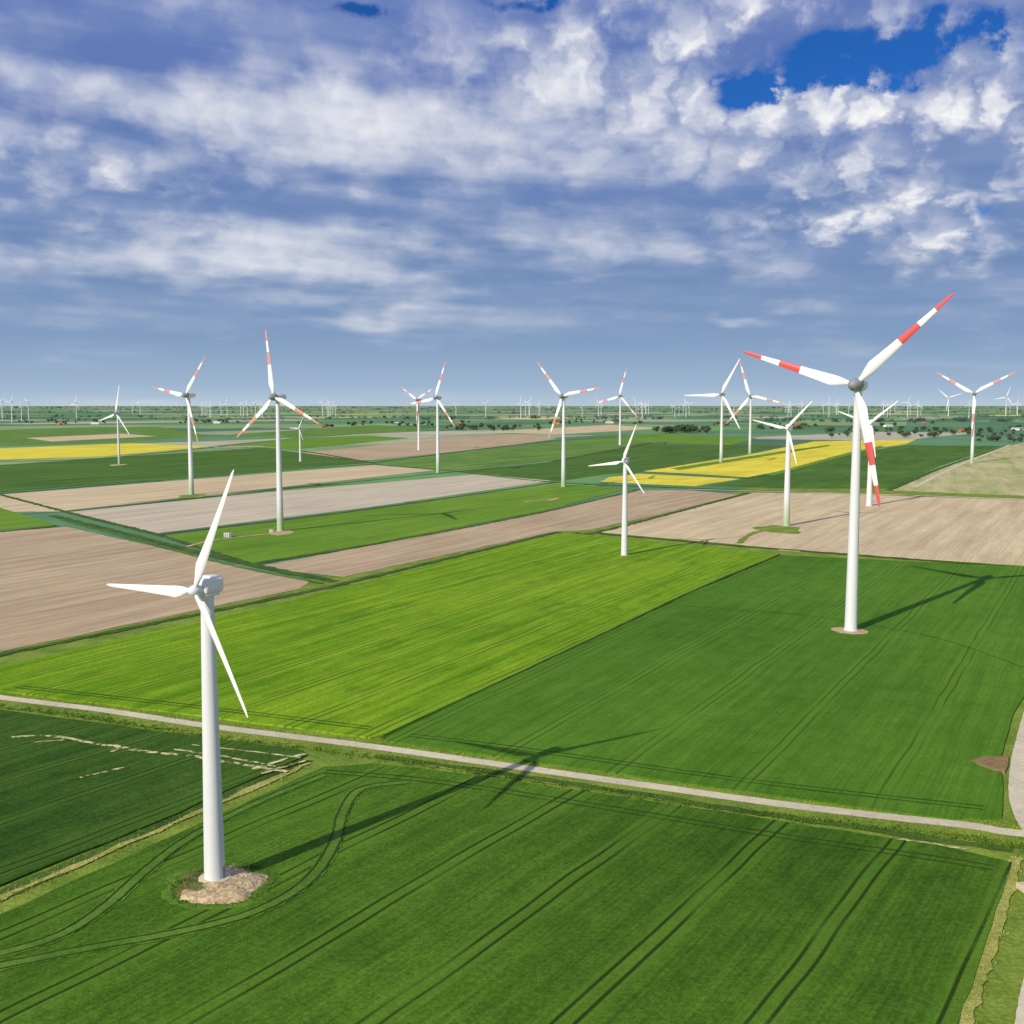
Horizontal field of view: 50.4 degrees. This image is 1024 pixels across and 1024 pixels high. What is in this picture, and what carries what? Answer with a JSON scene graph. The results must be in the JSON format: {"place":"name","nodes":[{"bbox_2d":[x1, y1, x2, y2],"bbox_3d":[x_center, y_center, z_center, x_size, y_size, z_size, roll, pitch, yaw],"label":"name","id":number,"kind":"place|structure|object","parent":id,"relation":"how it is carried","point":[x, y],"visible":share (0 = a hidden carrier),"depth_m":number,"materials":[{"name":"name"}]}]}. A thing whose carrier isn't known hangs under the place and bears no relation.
{"place":"outdoors","nodes":[
{"label":"outdoors","id":0,"kind":"place"},
{"bbox_2d":[0,508,54,529],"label":"meadow","id":1,"kind":"structure","parent":0,"point":[10,520],"depth_m":740.41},
{"bbox_2d":[0,494,158,534],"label":"ditch","id":2,"kind":"object","parent":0,"point":[124,526],"visible":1,"depth_m":766.10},
{"bbox_2d":[30,434,150,440],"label":"bare field","id":3,"kind":"structure","parent":0,"point":[82,437],"depth_m":2645.77,"materials":[{"name":"beige soil"}]},
{"bbox_2d":[0,443,205,459],"bbox_3d":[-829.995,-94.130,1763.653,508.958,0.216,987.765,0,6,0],"label":"rapeseed field","id":4,"kind":"structure","parent":0,"point":[98,450],"depth_m":1892.87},
{"bbox_2d":[0,427,207,445],"bbox_3d":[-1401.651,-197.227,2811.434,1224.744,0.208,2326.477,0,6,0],"label":"wheat field","id":5,"kind":"structure","parent":0,"point":[14,437],"depth_m":2916.32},
{"bbox_2d":[0,709,305,886],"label":"wheat field","id":6,"kind":"structure","parent":0,"point":[55,808],"depth_m":228.54,"materials":[{"name":"plant"}]},
{"bbox_2d":[10,735,120,751],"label":"bare trace","id":7,"kind":"object","parent":6,"relation":"on","point":[91,742],"visible":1,"depth_m":257.01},
{"bbox_2d":[121,747,287,771],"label":"bare trace","id":8,"kind":"object","parent":6,"relation":"on","point":[188,755],"visible":0.9,"depth_m":244.93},
{"bbox_2d":[174,749,275,766],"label":"bare trace","id":9,"kind":"object","parent":6,"relation":"on","point":[227,757],"visible":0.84,"depth_m":243.19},
{"bbox_2d":[192,744,300,757],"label":"bare trace","id":10,"kind":"object","parent":6,"relation":"on","point":[256,751],"visible":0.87,"depth_m":247.37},
{"bbox_2d":[251,753,304,768],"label":"bare trace","id":11,"kind":"object","parent":6,"relation":"on","point":[297,755],"visible":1,"depth_m":241.14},
{"bbox_2d":[261,759,308,773],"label":"bare trace","id":12,"kind":"object","parent":6,"relation":"on","point":[284,766],"visible":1,"depth_m":237.80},
{"bbox_2d":[0,527,308,651],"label":"bare field","id":13,"kind":"structure","parent":0,"point":[53,583],"depth_m":486.32,"materials":[{"name":"soil"}]},
{"bbox_2d":[0,774,318,949],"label":"wheel track","id":14,"kind":"structure","parent":0,"point":[93,909],"depth_m":181.76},
{"bbox_2d":[0,775,326,955],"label":"wheel track","id":15,"kind":"structure","parent":0,"point":[120,898],"depth_m":179.66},
{"bbox_2d":[0,448,367,491],"bbox_3d":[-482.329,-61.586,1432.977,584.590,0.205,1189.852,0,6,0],"label":"wheat field","id":16,"kind":"structure","parent":0,"point":[39,475],"depth_m":1379.04,"materials":[{"name":"plant"}]},
{"bbox_2d":[99,388,128,463],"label":"wind turbine","id":17,"kind":"object","parent":16,"relation":"on","point":[116,413],"visible":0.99,"depth_m":1453.78,"materials":[{"name":"white paint"}]},
{"bbox_2d":[293,421,302,461],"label":"wind turbine","id":18,"kind":"object","parent":16,"relation":"on","point":[300,435],"visible":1,"depth_m":1523.05,"materials":[{"name":"paint"}]},
{"bbox_2d":[16,687,366,728],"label":"wheel track","id":19,"kind":"structure","parent":0,"point":[193,707],"depth_m":284.32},
{"bbox_2d":[61,519,324,582],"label":"grass strip","id":20,"kind":"object","parent":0,"point":[196,555],"depth_m":575.91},
{"bbox_2d":[49,515,338,581],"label":"ditch","id":21,"kind":"object","parent":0,"point":[197,552],"visible":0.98,"depth_m":592.47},
{"bbox_2d":[20,685,371,726],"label":"wheel track","id":22,"kind":"structure","parent":0,"point":[192,704],"depth_m":287.17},
{"bbox_2d":[0,780,406,961],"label":"wheel track","id":23,"kind":"structure","parent":0,"point":[321,855],"depth_m":171.60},
{"bbox_2d":[0,783,409,968],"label":"wheel track","id":24,"kind":"structure","parent":0,"point":[328,862],"depth_m":169.23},
{"bbox_2d":[157,534,257,564],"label":"ditch","id":25,"kind":"object","parent":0,"point":[214,552],"visible":0.93,"depth_m":588.41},
{"bbox_2d":[0,465,433,511],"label":"bare field","id":26,"kind":"structure","parent":0,"point":[80,498],"depth_m":1032.94,"materials":[{"name":"beige soil"}]},
{"bbox_2d":[178,494,207,497],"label":"turbine pad","id":27,"kind":"object","parent":26,"relation":"on","point":[192,496],"visible":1,"depth_m":941.73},
{"bbox_2d":[153,357,204,494],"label":"wind turbine","id":28,"kind":"object","parent":27,"relation":"on","point":[187,395],"visible":1,"depth_m":956.94,"materials":[{"name":"white paint"}]},
{"bbox_2d":[187,533,272,545],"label":"track","id":29,"kind":"structure","parent":0,"point":[226,538],"depth_m":644.84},
{"bbox_2d":[73,475,547,532],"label":"bare field","id":30,"kind":"structure","parent":0,"point":[177,515],"depth_m":875.82,"materials":[{"name":"soil"}]},
{"bbox_2d":[216,435,404,448],"bbox_3d":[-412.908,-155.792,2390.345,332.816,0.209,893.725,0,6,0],"label":"meadow","id":31,"kind":"structure","parent":0,"point":[311,442],"depth_m":2358.54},
{"bbox_2d":[220,425,444,436],"bbox_3d":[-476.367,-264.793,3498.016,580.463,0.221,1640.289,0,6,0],"label":"wheat field","id":32,"kind":"structure","parent":0,"point":[367,429],"depth_m":3244.67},
{"bbox_2d":[0,533,777,738],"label":"wheat field","id":33,"kind":"structure","parent":0,"point":[385,655],"depth_m":366.09,"materials":[{"name":"plant"}]},
{"bbox_2d":[164,484,628,562],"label":"meadow","id":34,"kind":"structure","parent":0,"point":[313,535],"depth_m":727.95,"materials":[{"name":"plant"}]},
{"bbox_2d":[269,530,292,534],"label":"turbine pad","id":35,"kind":"object","parent":34,"relation":"on","point":[281,532],"visible":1,"depth_m":674.74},
{"bbox_2d":[237,329,318,530],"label":"wind turbine","id":36,"kind":"object","parent":35,"relation":"on","point":[278,398],"visible":1,"depth_m":677.63,"materials":[{"name":"white paint"}]},
{"bbox_2d":[537,362,599,486],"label":"wind turbine","id":37,"kind":"object","parent":34,"relation":"on","point":[562,397],"visible":1,"depth_m":1048.89,"materials":[{"name":"white paint"}]},
{"bbox_2d":[307,434,554,459],"bbox_3d":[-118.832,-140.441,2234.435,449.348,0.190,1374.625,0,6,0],"label":"bare field","id":38,"kind":"structure","parent":0,"point":[407,449],"depth_m":2026.85,"materials":[{"name":"soil"}]},
{"bbox_2d":[401,387,432,449],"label":"wind turbine","id":39,"kind":"object","parent":38,"relation":"on","point":[416,399],"visible":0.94,"depth_m":1901.14,"materials":[{"name":"paint"}]},
{"bbox_2d":[251,489,640,563],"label":"ditch","id":40,"kind":"object","parent":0,"point":[434,532],"visible":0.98,"depth_m":668.16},
{"bbox_2d":[265,490,737,576],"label":"bare field","id":41,"kind":"structure","parent":0,"point":[600,513],"depth_m":682.13,"materials":[{"name":"soil"}]},
{"bbox_2d":[0,763,1011,1023],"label":"wheat field","id":42,"kind":"structure","parent":0,"point":[432,901],"depth_m":166.29,"materials":[{"name":"plant"}]},
{"bbox_2d":[0,774,327,957],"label":"thin crop","id":43,"kind":"object","parent":42,"relation":"on","point":[124,888],"visible":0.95,"depth_m":180.02,"materials":[{"name":"plant"}]},
{"bbox_2d":[0,780,410,970],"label":"thin crop","id":44,"kind":"object","parent":42,"relation":"on","point":[327,854],"visible":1,"depth_m":168.72,"materials":[{"name":"plant"}]},
{"bbox_2d":[161,861,279,908],"bbox_3d":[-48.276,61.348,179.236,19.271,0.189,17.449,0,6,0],"label":"grass ring","id":45,"kind":"object","parent":42,"relation":"on","point":[170,900],"depth_m":176.43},
{"bbox_2d":[173,866,267,903],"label":"turbine mound","id":46,"kind":"object","parent":45,"relation":"on","point":[226,893],"visible":0.92,"depth_m":176.65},
{"bbox_2d":[106,469,247,880],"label":"wind turbine","id":47,"kind":"object","parent":46,"relation":"on","point":[207,588],"visible":0.98,"depth_m":176.21,"materials":[{"name":"paint"}]},
{"bbox_2d":[199,871,230,883],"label":"foundation","id":48,"kind":"object","parent":46,"relation":"on","point":[224,879],"visible":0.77,"depth_m":178.82,"materials":[{"name":"concrete"}]},
{"bbox_2d":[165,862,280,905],"bbox_3d":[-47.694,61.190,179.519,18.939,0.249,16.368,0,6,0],"label":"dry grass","id":49,"kind":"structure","parent":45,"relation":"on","point":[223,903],"depth_m":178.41,"materials":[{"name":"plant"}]},
{"bbox_2d":[1,765,1022,1023],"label":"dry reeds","id":50,"kind":"object","parent":42,"relation":"on","point":[301,765],"visible":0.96,"depth_m":181.03,"materials":[{"name":"plant"}]},
{"bbox_2d":[899,838,964,848],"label":"bare trace","id":51,"kind":"object","parent":42,"relation":"on","point":[930,843],"visible":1,"depth_m":196.67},
{"bbox_2d":[0,406,1023,579],"bbox_3d":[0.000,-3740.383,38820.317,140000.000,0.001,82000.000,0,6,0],"label":"ground","id":52,"kind":"structure","parent":0,"point":[765,436],"depth_m":3830.07,"materials":[{"name":"plant"}]},
{"bbox_2d":[2,416,280,419],"bbox_3d":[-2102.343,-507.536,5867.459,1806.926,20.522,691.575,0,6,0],"label":"wood","id":53,"kind":"object","parent":52,"relation":"on","point":[151,416],"visible":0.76,"depth_m":5800.87,"materials":[{"name":"green plant"}]},
{"bbox_2d":[0,437,301,461],"bbox_3d":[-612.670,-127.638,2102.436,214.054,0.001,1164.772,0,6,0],"label":"ditch","id":54,"kind":"object","parent":52,"relation":"in","point":[165,452],"visible":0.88,"depth_m":1811.90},
{"bbox_2d":[0,464,368,493],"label":"ditch","id":55,"kind":"object","parent":52,"relation":"in","point":[165,479],"visible":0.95,"depth_m":1140.95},
{"bbox_2d":[66,472,447,511],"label":"ditch","id":56,"kind":"object","parent":52,"relation":"in","point":[238,493],"visible":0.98,"depth_m":973.59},
{"bbox_2d":[247,447,374,462],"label":"ditch","id":57,"kind":"object","parent":52,"relation":"in","point":[324,454],"visible":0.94,"depth_m":1704.50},
{"bbox_2d":[159,482,556,534],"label":"ditch","id":58,"kind":"object","parent":52,"relation":"in","point":[349,511],"visible":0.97,"depth_m":809.18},
{"bbox_2d":[406,361,454,472],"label":"wind turbine","id":59,"kind":"object","parent":52,"relation":"on","point":[437,399],"visible":1,"depth_m":1265.29,"materials":[{"name":"white paint"}]},
{"bbox_2d":[325,414,663,419],"bbox_3d":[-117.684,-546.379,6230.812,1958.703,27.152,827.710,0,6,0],"label":"wood","id":60,"kind":"object","parent":52,"relation":"on","point":[531,417],"visible":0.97,"depth_m":6161.60,"materials":[{"name":"green plant"}]},
{"bbox_2d":[2,407,1020,410],"bbox_3d":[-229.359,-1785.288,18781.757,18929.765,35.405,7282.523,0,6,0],"label":"wood","id":61,"kind":"object","parent":52,"relation":"on","point":[510,408],"visible":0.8,"depth_m":18085.30,"materials":[{"name":"green plant"}]},
{"bbox_2d":[1,410,1022,413],"bbox_3d":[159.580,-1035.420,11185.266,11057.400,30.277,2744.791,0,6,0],"label":"wood","id":62,"kind":"object","parent":52,"relation":"on","point":[678,411],"visible":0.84,"depth_m":10970.73,"materials":[{"name":"green plant"}]},
{"bbox_2d":[6,406,1020,407],"bbox_3d":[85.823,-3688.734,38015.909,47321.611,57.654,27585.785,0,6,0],"label":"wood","id":63,"kind":"object","parent":52,"relation":"on","point":[461,406],"visible":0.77,"depth_m":30152.88,"materials":[{"name":"green plant"}]},
{"bbox_2d":[6,413,1023,417],"bbox_3d":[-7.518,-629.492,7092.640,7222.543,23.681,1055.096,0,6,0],"label":"wood","id":64,"kind":"object","parent":52,"relation":"on","point":[987,415],"visible":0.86,"depth_m":7062.10,"materials":[{"name":"green plant"}]},
{"bbox_2d":[726,362,784,453],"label":"wind turbine","id":65,"kind":"object","parent":52,"relation":"on","point":[745,402],"visible":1,"depth_m":1763.18,"materials":[{"name":"white paint"}]},
{"bbox_2d":[765,416,1022,421],"bbox_3d":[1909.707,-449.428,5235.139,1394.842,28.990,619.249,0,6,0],"label":"wood","id":66,"kind":"object","parent":52,"relation":"on","point":[910,419],"visible":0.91,"depth_m":5215.20,"materials":[{"name":"green plant"}]},
{"bbox_2d":[0,488,1023,1023],"bbox_3d":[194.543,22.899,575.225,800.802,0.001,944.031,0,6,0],"label":"verge land","id":67,"kind":"structure","parent":0,"point":[1002,988],"depth_m":237.99,"materials":[{"name":"plant"}]},
{"bbox_2d":[0,759,312,895],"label":"ditch","id":68,"kind":"object","parent":67,"relation":"in","point":[99,850],"visible":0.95,"depth_m":199.69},
{"bbox_2d":[0,762,310,900],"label":"reed strip","id":69,"kind":"object","parent":68,"relation":"in","point":[119,845],"visible":0.95,"depth_m":200.40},
{"bbox_2d":[0,532,558,655],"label":"ditch","id":70,"kind":"object","parent":67,"relation":"in","point":[185,616],"visible":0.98,"depth_m":438.79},
{"bbox_2d":[0,692,1023,851],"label":"road verge","id":71,"kind":"structure","parent":67,"relation":"on","point":[311,745],"depth_m":238.26,"materials":[{"name":"plant"}]},
{"bbox_2d":[0,695,1023,836],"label":"road","id":72,"kind":"structure","parent":0,"point":[877,815],"depth_m":234.17,"materials":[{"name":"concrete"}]},
{"bbox_2d":[381,441,642,469],"bbox_3d":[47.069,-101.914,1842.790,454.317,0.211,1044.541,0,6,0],"label":"wheat field","id":73,"kind":"structure","parent":0,"point":[548,451],"depth_m":1705.96,"materials":[{"name":"plant"}]},
{"bbox_2d":[594,368,637,444],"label":"wind turbine","id":74,"kind":"object","parent":73,"relation":"on","point":[620,396],"visible":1,"depth_m":2148.46,"materials":[{"name":"paint"}]},
{"bbox_2d":[0,0,1023,405],"label":"sky","id":75,"kind":"structure","parent":0,"point":[664,192],"materials":[{"name":"blue"}]},
{"bbox_2d":[377,435,660,461],"bbox_3d":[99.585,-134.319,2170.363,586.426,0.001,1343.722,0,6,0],"label":"ditch","id":76,"kind":"object","parent":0,"point":[479,449],"visible":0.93,"depth_m":1891.44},
{"bbox_2d":[494,425,660,434],"bbox_3d":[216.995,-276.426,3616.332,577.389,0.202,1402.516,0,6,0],"label":"bare field","id":77,"kind":"structure","parent":0,"point":[587,429],"depth_m":3509.28,"materials":[{"name":"beige soil"}]},
{"bbox_2d":[380,554,779,737],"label":"field boundary","id":78,"kind":"object","parent":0,"point":[435,711],"visible":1,"depth_m":334.42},
{"bbox_2d":[555,443,650,460],"bbox_3d":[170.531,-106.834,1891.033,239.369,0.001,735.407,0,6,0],"label":"ditch","id":79,"kind":"object","parent":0,"point":[601,452],"visible":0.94,"depth_m":1811.95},
{"bbox_2d":[461,444,779,481],"bbox_3d":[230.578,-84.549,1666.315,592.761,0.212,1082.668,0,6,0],"label":"wheat field","id":80,"kind":"structure","parent":0,"point":[647,457],"depth_m":1525.10,"materials":[{"name":"plant"}]},
{"bbox_2d":[322,772,992,869],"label":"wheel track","id":81,"kind":"structure","parent":0,"point":[681,821],"depth_m":205.22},
{"bbox_2d":[326,769,990,864],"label":"wheel track","id":82,"kind":"structure","parent":0,"point":[679,817],"depth_m":208.46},
{"bbox_2d":[566,434,755,444],"bbox_3d":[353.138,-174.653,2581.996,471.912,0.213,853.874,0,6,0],"label":"meadow","id":83,"kind":"structure","parent":0,"point":[681,438],"depth_m":2494.73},
{"bbox_2d":[575,493,748,534],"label":"ditch","id":84,"kind":"object","parent":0,"point":[636,522],"visible":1,"depth_m":772.88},
{"bbox_2d":[601,474,736,485],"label":"rapeseed field","id":85,"kind":"structure","parent":0,"point":[668,479],"depth_m":1156.92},
{"bbox_2d":[373,754,1011,851],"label":"ditch","id":86,"kind":"object","parent":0,"point":[885,831],"visible":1,"depth_m":215.00,"materials":[{"name":"plant"}]},
{"bbox_2d":[411,736,977,808],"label":"wheel track","id":87,"kind":"structure","parent":0,"point":[708,776],"depth_m":230.53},
{"bbox_2d":[377,464,1014,499],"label":"ditch","id":88,"kind":"object","parent":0,"point":[641,486],"visible":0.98,"depth_m":1083.60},
{"bbox_2d":[411,733,982,805],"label":"wheel track","id":89,"kind":"structure","parent":0,"point":[715,774],"depth_m":233.03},
{"bbox_2d":[385,555,1023,819],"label":"wheat field","id":90,"kind":"structure","parent":0,"point":[792,697],"depth_m":297.19,"materials":[{"name":"plant"}]},
{"bbox_2d":[831,627,867,633],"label":"turbine pad","id":91,"kind":"object","parent":90,"relation":"on","point":[841,630],"visible":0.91,"depth_m":379.54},
{"bbox_2d":[742,293,954,630],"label":"wind turbine","id":92,"kind":"object","parent":91,"relation":"on","point":[858,386],"visible":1,"depth_m":374.64,"materials":[{"name":"paint"}]},
{"bbox_2d":[971,756,1007,773],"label":"soil patch","id":93,"kind":"object","parent":90,"relation":"on","point":[997,763],"visible":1,"depth_m":240.45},
{"bbox_2d":[671,445,829,469],"bbox_3d":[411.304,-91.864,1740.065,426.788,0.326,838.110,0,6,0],"label":"meadow","id":94,"kind":"structure","parent":0,"point":[718,462],"depth_m":1578.67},
{"bbox_2d":[736,528,779,542],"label":"track","id":95,"kind":"structure","parent":0,"point":[741,540],"depth_m":659.66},
{"bbox_2d":[648,440,913,476],"bbox_3d":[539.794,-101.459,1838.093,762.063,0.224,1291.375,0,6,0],"label":"rapeseed field","id":96,"kind":"structure","parent":0,"point":[751,467],"depth_m":1552.29,"materials":[{"name":"plant"}]},
{"bbox_2d":[684,359,739,461],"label":"wind turbine","id":97,"kind":"object","parent":96,"relation":"on","point":[721,394],"visible":1,"depth_m":1495.49,"materials":[{"name":"white paint"}]},
{"bbox_2d":[593,532,1021,566],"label":"ditch","id":98,"kind":"object","parent":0,"point":[807,550],"visible":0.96,"depth_m":588.36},
{"bbox_2d":[604,493,1023,564],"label":"bare field","id":99,"kind":"structure","parent":0,"point":[980,529],"depth_m":716.02,"materials":[{"name":"beige soil"}]},
{"bbox_2d":[752,525,800,533],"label":"turbine pad","id":100,"kind":"object","parent":99,"relation":"on","point":[788,530],"visible":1,"depth_m":691.85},
{"bbox_2d":[753,401,811,525],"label":"wind turbine","id":101,"kind":"object","parent":99,"relation":"on","point":[788,428],"visible":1,"depth_m":709.00,"materials":[{"name":"white paint"}]},
{"bbox_2d":[838,400,898,505],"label":"wind turbine","id":102,"kind":"object","parent":99,"relation":"on","point":[869,483],"visible":0.79,"depth_m":851.51,"materials":[{"name":"paint"}]},
{"bbox_2d":[766,446,883,474],"bbox_3d":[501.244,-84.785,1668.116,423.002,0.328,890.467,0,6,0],"label":"meadow","id":103,"kind":"structure","parent":0,"point":[815,462],"depth_m":1496.69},
{"bbox_2d":[709,445,998,488],"bbox_3d":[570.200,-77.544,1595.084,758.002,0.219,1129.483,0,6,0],"label":"wheat field","id":104,"kind":"structure","parent":0,"point":[894,466],"depth_m":1336.12,"materials":[{"name":"plant"}]},
{"bbox_2d":[692,489,1023,499],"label":"road","id":105,"kind":"structure","parent":0,"point":[849,493],"depth_m":972.39,"materials":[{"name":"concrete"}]},
{"bbox_2d":[695,606,1021,666],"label":"wheel track","id":106,"kind":"structure","parent":0,"point":[892,628],"depth_m":376.86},
{"bbox_2d":[885,446,1003,489],"bbox_3d":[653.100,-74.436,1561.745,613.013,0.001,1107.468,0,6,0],"label":"ditch","id":107,"kind":"object","parent":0,"point":[910,480],"visible":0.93,"depth_m":1275.81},
{"bbox_2d":[894,442,1023,495],"bbox_3d":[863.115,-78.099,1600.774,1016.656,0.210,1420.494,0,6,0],"label":"striped field","id":108,"kind":"structure","parent":0,"point":[999,472],"depth_m":1189.03,"materials":[{"name":"plant"}]},
{"bbox_2d":[937,372,1014,462],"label":"wind turbine","id":109,"kind":"object","parent":108,"relation":"on","point":[974,394],"visible":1,"depth_m":1472.72,"materials":[{"name":"white paint"}]},
{"bbox_2d":[913,445,1009,486],"bbox_3d":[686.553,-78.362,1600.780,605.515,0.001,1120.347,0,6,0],"label":"road","id":110,"kind":"structure","parent":0,"point":[929,479],"depth_m":1333.63,"materials":[{"name":"gravel"}]},
{"bbox_2d":[959,856,1023,1023],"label":"field margin","id":111,"kind":"object","parent":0,"point":[974,999],"visible":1,"depth_m":158.72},
{"bbox_2d":[1016,882,1023,892],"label":"culvert block","id":112,"kind":"structure","parent":111,"relation":"on","point":[1020,886],"depth_m":177.90,"materials":[{"name":"concrete"}]},
{"bbox_2d":[1008,713,1023,831],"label":"road","id":113,"kind":"structure","parent":0,"point":[1016,786],"depth_m":230.80,"materials":[{"name":"gravel"}]},
{"bbox_2d":[1015,979,1023,1023],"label":"path","id":114,"kind":"structure","parent":0,"point":[1019,1019],"depth_m":142.70,"materials":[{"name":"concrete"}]},
{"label":"turbine pad","id":115,"kind":"structure","parent":0,"visible":0},
{"bbox_2d":[589,424,643,554],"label":"wind turbine","id":116,"kind":"object","parent":115,"relation":"on","point":[624,535],"visible":1,"depth_m":569.72,"materials":[{"name":"paint"}]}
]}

